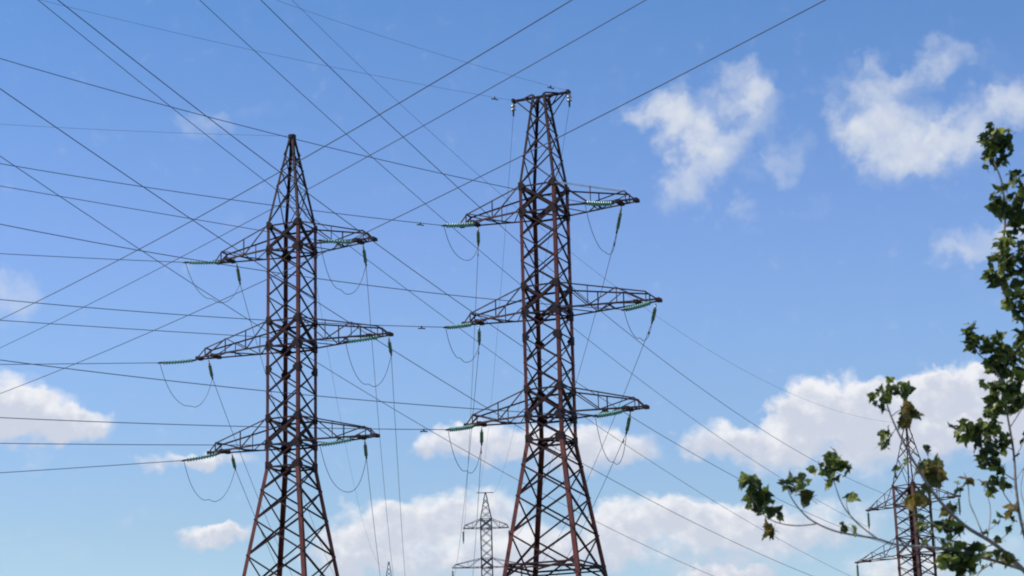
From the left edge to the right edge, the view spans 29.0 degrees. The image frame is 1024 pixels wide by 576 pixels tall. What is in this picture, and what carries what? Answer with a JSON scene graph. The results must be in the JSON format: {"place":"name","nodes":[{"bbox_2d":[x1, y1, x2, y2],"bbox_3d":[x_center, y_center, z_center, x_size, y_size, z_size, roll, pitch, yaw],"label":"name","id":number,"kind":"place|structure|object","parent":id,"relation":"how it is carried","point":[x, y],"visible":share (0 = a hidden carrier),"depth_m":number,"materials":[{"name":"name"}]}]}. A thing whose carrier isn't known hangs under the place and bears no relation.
{"place":"outdoors","nodes":[
{"label":"outdoors","id":0,"kind":"place"},
{"bbox_2d":[0,443,175,444],"bbox_3d":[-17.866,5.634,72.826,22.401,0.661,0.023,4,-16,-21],"label":"power line","id":1,"kind":"object","parent":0,"point":[92,444],"visible":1,"depth_m":73.80,"materials":[{"name":"metal"}]},
{"bbox_2d":[317,438,354,445],"bbox_3d":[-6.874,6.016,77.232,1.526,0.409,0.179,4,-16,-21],"label":"insulator string","id":2,"kind":"object","parent":1,"relation":"attached to","point":[336,442],"visible":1,"depth_m":77.19,"materials":[{"name":"glass"}]},
{"bbox_2d":[320,446,366,491],"bbox_3d":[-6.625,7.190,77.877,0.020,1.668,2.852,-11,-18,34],"label":"jumper wire","id":3,"kind":"object","parent":2,"relation":"hanging from","point":[331,479],"visible":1,"depth_m":77.37,"materials":[{"name":"metal"}]},
{"bbox_2d":[0,299,442,328],"bbox_3d":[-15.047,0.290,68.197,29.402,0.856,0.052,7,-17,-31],"label":"power line","id":4,"kind":"object","parent":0,"point":[218,317],"visible":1,"depth_m":70.88,"materials":[{"name":"metal"}]},
{"bbox_2d":[443,322,473,328],"bbox_3d":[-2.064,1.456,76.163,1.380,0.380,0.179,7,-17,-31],"label":"insulator string","id":5,"kind":"object","parent":4,"relation":"attached to","point":[463,325],"visible":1,"depth_m":76.13,"materials":[{"name":"glass"}]},
{"bbox_2d":[0,417,444,431],"bbox_3d":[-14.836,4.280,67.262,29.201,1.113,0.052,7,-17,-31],"label":"power line","id":6,"kind":"object","parent":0,"point":[232,426],"visible":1,"depth_m":70.03,"materials":[{"name":"metal"}]},
{"bbox_2d":[445,424,474,431],"bbox_3d":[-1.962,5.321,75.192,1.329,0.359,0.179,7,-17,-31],"label":"insulator string","id":7,"kind":"object","parent":6,"relation":"attached to","point":[460,428],"visible":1,"depth_m":75.16,"materials":[{"name":"glass"}]},
{"bbox_2d":[0,0,571,319],"bbox_3d":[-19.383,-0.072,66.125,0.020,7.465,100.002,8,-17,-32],"label":"power line","id":8,"kind":"object","parent":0,"point":[318,149],"visible":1,"depth_m":41.69,"materials":[{"name":"metal"}]},
{"bbox_2d":[0,0,645,347],"bbox_3d":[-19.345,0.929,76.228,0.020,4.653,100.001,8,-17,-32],"label":"power line","id":9,"kind":"object","parent":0,"point":[362,159],"visible":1,"depth_m":51.74,"materials":[{"name":"metal"}]},
{"bbox_2d":[0,0,824,393],"bbox_3d":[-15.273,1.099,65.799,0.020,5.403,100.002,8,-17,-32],"label":"power line","id":10,"kind":"object","parent":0,"point":[464,184],"visible":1,"depth_m":42.65,"materials":[{"name":"metal"}]},
{"bbox_2d":[0,0,1023,575],"label":"sky","id":11,"kind":"structure","parent":0,"point":[813,193],"materials":[{"name":"blue"}]},
{"label":"ground","id":12,"kind":"structure","parent":0,"visible":0},
{"bbox_2d":[195,134,393,575],"bbox_3d":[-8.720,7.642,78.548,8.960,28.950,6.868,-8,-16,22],"label":"lattice pylon","id":13,"kind":"object","parent":12,"relation":"on","point":[285,352],"visible":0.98,"depth_m":79.50,"materials":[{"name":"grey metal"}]},
{"bbox_2d":[4,124,271,135],"bbox_3d":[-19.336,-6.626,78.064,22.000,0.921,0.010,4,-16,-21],"label":"earth wire","id":14,"kind":"object","parent":13,"relation":"attached to","point":[142,131],"visible":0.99,"depth_m":79.80,"materials":[{"name":"metal"}]},
{"bbox_2d":[157,358,197,364],"bbox_3d":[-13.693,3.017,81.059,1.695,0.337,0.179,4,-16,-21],"label":"insulator string","id":15,"kind":"object","parent":13,"relation":"hanging from","point":[169,362],"visible":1,"depth_m":81.00,"materials":[{"name":"glass"}]},
{"bbox_2d":[0,363,127,364],"bbox_3d":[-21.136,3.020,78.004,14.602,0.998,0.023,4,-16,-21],"label":"power line","id":16,"kind":"object","parent":15,"relation":"attached to","point":[69,363],"visible":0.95,"depth_m":79.58,"materials":[{"name":"metal"}]},
{"bbox_2d":[160,364,211,406],"bbox_3d":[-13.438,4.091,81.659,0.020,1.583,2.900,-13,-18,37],"label":"jumper wire","id":17,"kind":"object","parent":15,"relation":"hanging from","point":[176,399],"visible":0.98,"depth_m":81.17,"materials":[{"name":"metal"}]},
{"bbox_2d":[181,452,221,461],"bbox_3d":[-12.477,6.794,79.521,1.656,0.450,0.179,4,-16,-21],"label":"insulator string","id":18,"kind":"object","parent":13,"relation":"hanging from","point":[201,457],"visible":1,"depth_m":79.46,"materials":[{"name":"glass"}]},
{"bbox_2d":[0,460,180,472],"bbox_3d":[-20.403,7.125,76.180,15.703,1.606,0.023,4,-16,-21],"label":"power line","id":19,"kind":"object","parent":18,"relation":"attached to","point":[91,466],"visible":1,"depth_m":77.75,"materials":[{"name":"metal"}]},
{"bbox_2d":[184,462,234,501],"bbox_3d":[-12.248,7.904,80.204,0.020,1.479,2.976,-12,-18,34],"label":"jumper wire","id":20,"kind":"object","parent":18,"relation":"hanging from","point":[207,499],"visible":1,"depth_m":79.94,"materials":[{"name":"metal"}]},
{"bbox_2d":[183,260,224,264],"bbox_3d":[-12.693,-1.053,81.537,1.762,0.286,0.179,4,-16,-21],"label":"insulator string","id":21,"kind":"object","parent":13,"relation":"hanging from","point":[200,262],"visible":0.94,"depth_m":81.47,"materials":[{"name":"glass"}]},
{"bbox_2d":[0,253,182,262],"bbox_3d":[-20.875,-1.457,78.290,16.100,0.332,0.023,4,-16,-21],"label":"power line","id":22,"kind":"object","parent":21,"relation":"attached to","point":[89,258],"visible":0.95,"depth_m":79.80,"materials":[{"name":"metal"}]},
{"bbox_2d":[208,360,212,379],"bbox_3d":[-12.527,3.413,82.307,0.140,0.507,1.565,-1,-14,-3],"label":"insulator string","id":23,"kind":"object","parent":13,"relation":"hanging from","point":[210,369],"visible":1,"depth_m":82.18,"materials":[{"name":"glass"}]},
{"bbox_2d":[213,380,291,574],"bbox_3d":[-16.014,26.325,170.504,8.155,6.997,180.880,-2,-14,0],"label":"power line","id":24,"kind":"object","parent":23,"relation":"attached to","point":[244,463],"visible":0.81,"depth_m":96.29,"materials":[{"name":"metal"}]},
{"bbox_2d":[231,454,235,469],"bbox_3d":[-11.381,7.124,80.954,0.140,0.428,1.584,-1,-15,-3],"label":"insulator string","id":25,"kind":"object","parent":13,"relation":"hanging from","point":[233,462],"visible":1,"depth_m":80.79,"materials":[{"name":"glass"}]},
{"bbox_2d":[236,471,276,566],"bbox_3d":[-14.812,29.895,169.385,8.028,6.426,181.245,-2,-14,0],"label":"power line","id":26,"kind":"object","parent":25,"relation":"attached to","point":[254,515],"visible":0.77,"depth_m":88.44,"materials":[{"name":"metal"}]},
{"bbox_2d":[236,263,240,284],"bbox_3d":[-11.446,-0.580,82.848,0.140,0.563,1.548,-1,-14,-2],"label":"insulator string","id":27,"kind":"object","parent":13,"relation":"hanging from","point":[238,274],"visible":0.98,"depth_m":82.77,"materials":[{"name":"glass"}]},
{"bbox_2d":[185,263,239,302],"bbox_3d":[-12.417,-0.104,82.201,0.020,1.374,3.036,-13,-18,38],"label":"jumper wire","id":28,"kind":"object","parent":27,"relation":"hanging from","point":[201,294],"visible":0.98,"depth_m":81.74,"materials":[{"name":"metal"}]},
{"bbox_2d":[240,285,334,575],"bbox_3d":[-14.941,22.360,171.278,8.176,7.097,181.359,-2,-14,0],"label":"power line","id":29,"kind":"object","parent":27,"relation":"attached to","point":[276,410],"visible":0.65,"depth_m":96.71,"materials":[{"name":"metal"}]},
{"bbox_2d":[317,239,355,243],"bbox_3d":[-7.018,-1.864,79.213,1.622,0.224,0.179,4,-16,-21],"label":"insulator string","id":30,"kind":"object","parent":13,"relation":"hanging from","point":[331,241],"visible":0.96,"depth_m":79.14,"materials":[{"name":"glass"}]},
{"bbox_2d":[1,186,315,239],"bbox_3d":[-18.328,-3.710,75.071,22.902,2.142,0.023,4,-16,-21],"label":"power line","id":31,"kind":"object","parent":30,"relation":"attached to","point":[156,212],"visible":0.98,"depth_m":76.71,"materials":[{"name":"metal"}]},
{"bbox_2d":[320,242,365,293],"bbox_3d":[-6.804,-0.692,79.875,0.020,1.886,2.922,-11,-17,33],"label":"jumper wire","id":32,"kind":"object","parent":30,"relation":"hanging from","point":[330,279],"visible":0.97,"depth_m":79.24,"materials":[{"name":"metal"}]},
{"bbox_2d":[297,168,375,558],"bbox_3d":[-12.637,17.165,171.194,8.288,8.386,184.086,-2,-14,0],"label":"earth wire","id":33,"kind":"object","parent":13,"relation":"attached to","point":[331,370],"visible":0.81,"depth_m":113.29,"materials":[{"name":"metal"}]},
{"bbox_2d":[343,335,382,343],"bbox_3d":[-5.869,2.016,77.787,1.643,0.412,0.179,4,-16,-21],"label":"insulator string","id":34,"kind":"object","parent":13,"relation":"hanging from","point":[357,340],"visible":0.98,"depth_m":77.72,"materials":[{"name":"glass"}]},
{"bbox_2d":[0,320,342,341],"bbox_3d":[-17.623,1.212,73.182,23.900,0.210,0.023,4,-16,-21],"label":"power line","id":35,"kind":"object","parent":34,"relation":"attached to","point":[169,331],"visible":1,"depth_m":74.96,"materials":[{"name":"metal"}]},
{"bbox_2d":[346,345,390,386],"bbox_3d":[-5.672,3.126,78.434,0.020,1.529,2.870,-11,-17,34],"label":"jumper wire","id":36,"kind":"object","parent":34,"relation":"hanging from","point":[356,375],"visible":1,"depth_m":77.93,"materials":[{"name":"metal"}]},
{"bbox_2d":[362,244,366,266],"bbox_3d":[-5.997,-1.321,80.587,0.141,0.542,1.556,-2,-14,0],"label":"insulator string","id":37,"kind":"object","parent":13,"relation":"hanging from","point":[364,256],"visible":1,"depth_m":80.52,"materials":[{"name":"glass"}]},
{"bbox_2d":[366,268,392,569],"bbox_3d":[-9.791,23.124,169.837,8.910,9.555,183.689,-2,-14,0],"label":"power line","id":38,"kind":"object","parent":37,"relation":"attached to","point":[377,408],"visible":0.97,"depth_m":98.51,"materials":[{"name":"metal"}]},
{"bbox_2d":[363,440,367,457],"bbox_3d":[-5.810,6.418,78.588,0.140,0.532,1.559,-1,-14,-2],"label":"insulator string","id":39,"kind":"object","parent":13,"relation":"hanging from","point":[365,451],"visible":1,"depth_m":78.52,"materials":[{"name":"glass"}]},
{"bbox_2d":[366,459,379,572],"bbox_3d":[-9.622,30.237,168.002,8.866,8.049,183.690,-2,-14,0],"label":"power line","id":40,"kind":"object","parent":39,"relation":"attached to","point":[372,513],"visible":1,"depth_m":87.32,"materials":[{"name":"metal"}]},
{"bbox_2d":[388,337,392,355],"bbox_3d":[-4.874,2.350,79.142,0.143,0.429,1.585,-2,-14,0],"label":"insulator string","id":41,"kind":"object","parent":13,"relation":"hanging from","point":[390,346],"visible":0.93,"depth_m":79.03,"materials":[{"name":"glass"}]},
{"bbox_2d":[391,356,404,570],"bbox_3d":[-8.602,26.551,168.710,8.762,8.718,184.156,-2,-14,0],"label":"power line","id":42,"kind":"object","parent":41,"relation":"attached to","point":[397,458],"visible":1,"depth_m":93.82,"materials":[{"name":"metal"}]},
{"bbox_2d":[38,0,840,571],"bbox_3d":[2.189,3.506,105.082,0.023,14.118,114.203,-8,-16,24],"label":"power line","id":43,"kind":"object","parent":13,"relation":"attached to","point":[368,260],"visible":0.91,"depth_m":86.21,"materials":[{"name":"metal"}]},
{"bbox_2d":[386,562,391,575],"bbox_3d":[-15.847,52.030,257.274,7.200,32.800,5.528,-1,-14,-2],"label":"lattice pylon","id":44,"kind":"object","parent":12,"relation":"on","point":[388,569],"visible":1,"depth_m":261.01,"materials":[{"name":"grey metal"}]},
{"bbox_2d":[452,492,518,575],"bbox_3d":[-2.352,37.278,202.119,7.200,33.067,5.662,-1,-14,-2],"label":"lattice pylon","id":45,"kind":"object","parent":12,"relation":"on","point":[490,566],"visible":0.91,"depth_m":204.88,"materials":[{"name":"grey metal"}]},
{"bbox_2d":[458,89,662,575],"bbox_3d":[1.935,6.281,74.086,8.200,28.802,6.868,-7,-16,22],"label":"lattice pylon","id":46,"kind":"object","parent":12,"relation":"on","point":[538,319],"visible":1,"depth_m":75.14,"materials":[{"name":"brown metal"}]},
{"bbox_2d":[42,0,507,99],"bbox_3d":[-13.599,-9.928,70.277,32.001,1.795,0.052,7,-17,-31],"label":"earth wire","id":47,"kind":"object","parent":46,"relation":"attached to","point":[291,58],"visible":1,"depth_m":73.34,"materials":[{"name":"metal"}]},
{"bbox_2d":[0,88,811,575],"bbox_3d":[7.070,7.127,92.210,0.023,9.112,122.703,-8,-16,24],"label":"power line","id":48,"kind":"object","parent":46,"relation":"attached to","point":[330,310],"visible":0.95,"depth_m":63.82,"materials":[{"name":"metal"}]},
{"bbox_2d":[277,0,563,89],"bbox_3d":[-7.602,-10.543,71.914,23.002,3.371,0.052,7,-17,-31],"label":"earth wire","id":49,"kind":"object","parent":46,"relation":"attached to","point":[430,51],"visible":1,"depth_m":74.35,"materials":[{"name":"metal"}]},
{"bbox_2d":[441,222,477,227],"bbox_3d":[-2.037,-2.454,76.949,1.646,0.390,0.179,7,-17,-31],"label":"insulator string","id":50,"kind":"object","parent":46,"relation":"hanging from","point":[457,225],"visible":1,"depth_m":76.89,"materials":[{"name":"glass"}]},
{"bbox_2d":[0,163,440,225],"bbox_3d":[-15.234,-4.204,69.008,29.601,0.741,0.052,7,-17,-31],"label":"power line","id":51,"kind":"object","parent":50,"relation":"attached to","point":[420,223],"visible":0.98,"depth_m":71.77,"materials":[{"name":"metal"}]},
{"bbox_2d":[444,227,477,260],"bbox_3d":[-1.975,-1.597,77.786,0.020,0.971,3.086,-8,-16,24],"label":"jumper wire","id":52,"kind":"object","parent":50,"relation":"hanging from","point":[454,252],"visible":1,"depth_m":77.27,"materials":[{"name":"metal"}]},
{"bbox_2d":[476,228,479,246],"bbox_3d":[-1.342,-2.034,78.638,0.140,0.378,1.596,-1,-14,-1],"label":"insulator string","id":53,"kind":"object","parent":46,"relation":"hanging from","point":[478,236],"visible":1,"depth_m":78.55,"materials":[{"name":"glass"}]},
{"bbox_2d":[463,247,478,542],"bbox_3d":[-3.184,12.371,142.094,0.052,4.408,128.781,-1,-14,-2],"label":"power line","id":54,"kind":"object","parent":53,"relation":"attached to","point":[472,373],"visible":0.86,"depth_m":100.96,"materials":[{"name":"metal"}]},
{"bbox_2d":[477,326,480,345],"bbox_3d":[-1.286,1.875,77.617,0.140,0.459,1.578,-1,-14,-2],"label":"insulator string","id":55,"kind":"object","parent":46,"relation":"hanging from","point":[479,336],"visible":1,"depth_m":77.54,"materials":[{"name":"glass"}]},
{"bbox_2d":[445,328,478,362],"bbox_3d":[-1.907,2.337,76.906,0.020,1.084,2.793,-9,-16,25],"label":"jumper wire","id":56,"kind":"object","parent":55,"relation":"hanging from","point":[455,355],"visible":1,"depth_m":76.63,"materials":[{"name":"metal"}]},
{"bbox_2d":[480,427,482,444],"bbox_3d":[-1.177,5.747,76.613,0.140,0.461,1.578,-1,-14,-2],"label":"insulator string","id":57,"kind":"object","parent":46,"relation":"hanging from","point":[481,436],"visible":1,"depth_m":76.44,"materials":[{"name":"glass"}]},
{"bbox_2d":[448,431,481,472],"bbox_3d":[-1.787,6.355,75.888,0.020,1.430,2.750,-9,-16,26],"label":"jumper wire","id":58,"kind":"object","parent":57,"relation":"hanging from","point":[455,458],"visible":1,"depth_m":75.31,"materials":[{"name":"metal"}]},
{"bbox_2d":[511,103,515,116],"bbox_3d":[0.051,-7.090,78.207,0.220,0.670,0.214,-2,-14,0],"label":"insulator string","id":59,"kind":"object","parent":46,"relation":"hanging from","point":[513,106],"visible":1,"depth_m":78.15,"materials":[{"name":"ceramic"}]},
{"bbox_2d":[479,125,512,487],"bbox_3d":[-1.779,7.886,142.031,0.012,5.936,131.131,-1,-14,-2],"label":"earth wire","id":60,"kind":"object","parent":59,"relation":"attached to","point":[501,282],"visible":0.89,"depth_m":99.37,"materials":[{"name":"metal"}]},
{"bbox_2d":[567,93,571,106],"bbox_3d":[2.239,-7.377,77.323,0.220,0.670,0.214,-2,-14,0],"label":"insulator string","id":61,"kind":"object","parent":46,"relation":"hanging from","point":[569,97],"visible":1,"depth_m":77.27,"materials":[{"name":"ceramic"}]},
{"bbox_2d":[495,110,568,490],"bbox_3d":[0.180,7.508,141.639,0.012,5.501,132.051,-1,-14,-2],"label":"earth wire","id":62,"kind":"object","parent":61,"relation":"attached to","point":[541,283],"visible":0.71,"depth_m":98.92,"materials":[{"name":"metal"}]},
{"bbox_2d":[582,201,614,205],"bbox_3d":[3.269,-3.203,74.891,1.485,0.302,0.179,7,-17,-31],"label":"insulator string","id":63,"kind":"object","parent":46,"relation":"hanging from","point":[596,203],"visible":1,"depth_m":74.85,"materials":[{"name":"glass"}]},
{"bbox_2d":[0,58,581,202],"bbox_3d":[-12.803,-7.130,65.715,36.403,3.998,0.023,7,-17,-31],"label":"power line","id":64,"kind":"object","parent":63,"relation":"attached to","point":[285,136],"visible":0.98,"depth_m":68.26,"materials":[{"name":"metal"}]},
{"bbox_2d":[585,205,616,254],"bbox_3d":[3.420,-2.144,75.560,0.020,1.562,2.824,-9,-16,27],"label":"jumper wire","id":65,"kind":"object","parent":63,"relation":"hanging from","point":[593,234],"visible":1,"depth_m":74.97,"materials":[{"name":"metal"}]},
{"bbox_2d":[592,409,624,417],"bbox_3d":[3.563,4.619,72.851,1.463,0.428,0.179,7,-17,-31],"label":"insulator string","id":66,"kind":"object","parent":46,"relation":"hanging from","point":[607,414],"visible":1,"depth_m":72.80,"materials":[{"name":"glass"}]},
{"bbox_2d":[1,360,591,415],"bbox_3d":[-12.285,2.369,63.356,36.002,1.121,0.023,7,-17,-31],"label":"power line","id":67,"kind":"object","parent":66,"relation":"attached to","point":[288,393],"visible":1,"depth_m":66.02,"materials":[{"name":"metal"}]},
{"bbox_2d":[595,417,626,464],"bbox_3d":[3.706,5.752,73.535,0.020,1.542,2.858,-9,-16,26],"label":"jumper wire","id":68,"kind":"object","parent":66,"relation":"hanging from","point":[602,447],"visible":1,"depth_m":72.92,"materials":[{"name":"metal"}]},
{"bbox_2d":[616,206,621,232],"bbox_3d":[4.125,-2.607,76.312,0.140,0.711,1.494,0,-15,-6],"label":"insulator string","id":69,"kind":"object","parent":46,"relation":"hanging from","point":[619,220],"visible":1,"depth_m":76.23,"materials":[{"name":"glass"}]},
{"bbox_2d":[519,236,615,532],"bbox_3d":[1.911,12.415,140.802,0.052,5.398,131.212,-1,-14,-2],"label":"power line","id":70,"kind":"object","parent":69,"relation":"attached to","point":[587,342],"visible":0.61,"depth_m":91.20,"materials":[{"name":"metal"}]},
{"bbox_2d":[625,412,630,433],"bbox_3d":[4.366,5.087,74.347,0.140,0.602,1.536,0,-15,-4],"label":"insulator string","id":71,"kind":"object","parent":46,"relation":"hanging from","point":[628,424],"visible":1,"depth_m":74.26,"materials":[{"name":"glass"}]},
{"bbox_2d":[558,434,625,572],"bbox_3d":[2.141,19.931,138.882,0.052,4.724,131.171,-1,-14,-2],"label":"power line","id":72,"kind":"object","parent":71,"relation":"attached to","point":[602,486],"visible":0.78,"depth_m":84.88,"materials":[{"name":"metal"}]},
{"bbox_2d":[621,301,652,311],"bbox_3d":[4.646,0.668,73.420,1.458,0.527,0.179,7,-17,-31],"label":"insulator string","id":73,"kind":"object","parent":46,"relation":"hanging from","point":[638,306],"visible":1,"depth_m":73.38,"materials":[{"name":"glass"}]},
{"bbox_2d":[0,224,621,309],"bbox_3d":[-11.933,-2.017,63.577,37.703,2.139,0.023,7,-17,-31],"label":"power line","id":74,"kind":"object","parent":73,"relation":"attached to","point":[302,276],"visible":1,"depth_m":66.19,"materials":[{"name":"metal"}]},
{"bbox_2d":[624,311,651,340],"bbox_3d":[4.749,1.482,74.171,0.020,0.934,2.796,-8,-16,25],"label":"jumper wire","id":75,"kind":"object","parent":73,"relation":"hanging from","point":[631,331],"visible":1,"depth_m":73.76,"materials":[{"name":"metal"}]},
{"bbox_2d":[651,304,656,323],"bbox_3d":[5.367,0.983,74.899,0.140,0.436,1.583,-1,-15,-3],"label":"insulator string","id":76,"kind":"object","parent":46,"relation":"hanging from","point":[653,314],"visible":1,"depth_m":74.83,"materials":[{"name":"glass"}]},
{"bbox_2d":[543,326,650,560],"bbox_3d":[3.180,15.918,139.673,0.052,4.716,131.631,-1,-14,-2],"label":"power line","id":77,"kind":"object","parent":76,"relation":"attached to","point":[612,421],"visible":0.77,"depth_m":92.39,"materials":[{"name":"metal"}]},
{"bbox_2d":[737,122,1023,575],"bbox_3d":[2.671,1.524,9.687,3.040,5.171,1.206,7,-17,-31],"label":"tree","id":78,"kind":"object","parent":12,"relation":"on","point":[998,362],"visible":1,"depth_m":10.17,"materials":[{"name":"green plant"}]},
{"bbox_2d":[855,427,970,575],"bbox_3d":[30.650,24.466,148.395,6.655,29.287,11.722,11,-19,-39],"label":"lattice pylon","id":79,"kind":"object","parent":12,"relation":"on","point":[910,489],"visible":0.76,"depth_m":150.08,"materials":[{"name":"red metal"}]},
{"bbox_2d":[292,0,885,421],"bbox_3d":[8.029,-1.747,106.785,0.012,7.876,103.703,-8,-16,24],"label":"earth wire","id":80,"kind":"object","parent":79,"relation":"attached to","point":[510,202],"visible":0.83,"depth_m":88.26,"materials":[{"name":"metal"}]},
{"bbox_2d":[867,512,870,528],"bbox_3d":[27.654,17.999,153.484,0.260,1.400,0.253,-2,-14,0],"label":"insulator string","id":81,"kind":"object","parent":79,"relation":"hanging from","point":[868,520],"visible":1,"depth_m":153.42,"materials":[{"name":"glass"}]},
{"bbox_2d":[200,0,851,518],"bbox_3d":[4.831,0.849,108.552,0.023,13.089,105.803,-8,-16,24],"label":"power line","id":82,"kind":"object","parent":81,"relation":"attached to","point":[458,232],"visible":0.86,"depth_m":90.74,"materials":[{"name":"metal"}]},
{"bbox_2d":[957,497,960,514],"bbox_3d":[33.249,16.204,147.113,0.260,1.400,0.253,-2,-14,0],"label":"insulator string","id":83,"kind":"object","parent":79,"relation":"hanging from","point":[959,506],"visible":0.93,"depth_m":147.02,"materials":[{"name":"glass"}]},
{"bbox_2d":[261,0,958,513],"bbox_3d":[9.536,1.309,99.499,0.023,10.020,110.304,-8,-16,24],"label":"power line","id":84,"kind":"object","parent":83,"relation":"attached to","point":[505,230],"visible":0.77,"depth_m":77.71,"materials":[{"name":"metal"}]},
{"bbox_3d":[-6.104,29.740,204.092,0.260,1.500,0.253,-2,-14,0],"label":"insulator string","id":85,"kind":"object","parent":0,"visible":0},
{"bbox_2d":[454,349,478,575],"bbox_3d":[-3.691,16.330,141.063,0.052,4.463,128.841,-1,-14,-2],"label":"power line","id":86,"kind":"object","parent":85,"relation":"attached to","point":[469,451],"visible":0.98,"depth_m":101.88,"materials":[{"name":"metal"}]},
{"bbox_3d":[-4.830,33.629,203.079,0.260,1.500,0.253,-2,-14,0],"label":"insulator string","id":87,"kind":"object","parent":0,"visible":0},
{"bbox_2d":[473,447,481,569],"bbox_3d":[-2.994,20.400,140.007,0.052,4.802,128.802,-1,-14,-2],"label":"power line","id":88,"kind":"object","parent":87,"relation":"hanging from","point":[478,499],"visible":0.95,"depth_m":88.84,"materials":[{"name":"metal"}]},
{"bbox_3d":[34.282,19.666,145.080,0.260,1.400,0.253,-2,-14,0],"label":"insulator string","id":89,"kind":"object","parent":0,"visible":0},
{"bbox_2d":[58,0,936,557],"bbox_3d":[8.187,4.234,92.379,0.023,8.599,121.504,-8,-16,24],"label":"power line","id":90,"kind":"object","parent":89,"relation":"attached to","point":[380,246],"visible":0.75,"depth_m":64.59,"materials":[{"name":"metal"}]},
{"bbox_3d":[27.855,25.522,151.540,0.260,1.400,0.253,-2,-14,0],"label":"insulator string","id":91,"kind":"object","parent":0,"visible":0},
{"bbox_2d":[0,156,712,575],"bbox_3d":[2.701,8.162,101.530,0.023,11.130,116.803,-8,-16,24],"label":"power line","id":92,"kind":"object","parent":91,"relation":"attached to","point":[304,354],"visible":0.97,"depth_m":76.92,"materials":[{"name":"metal"}]}
]}

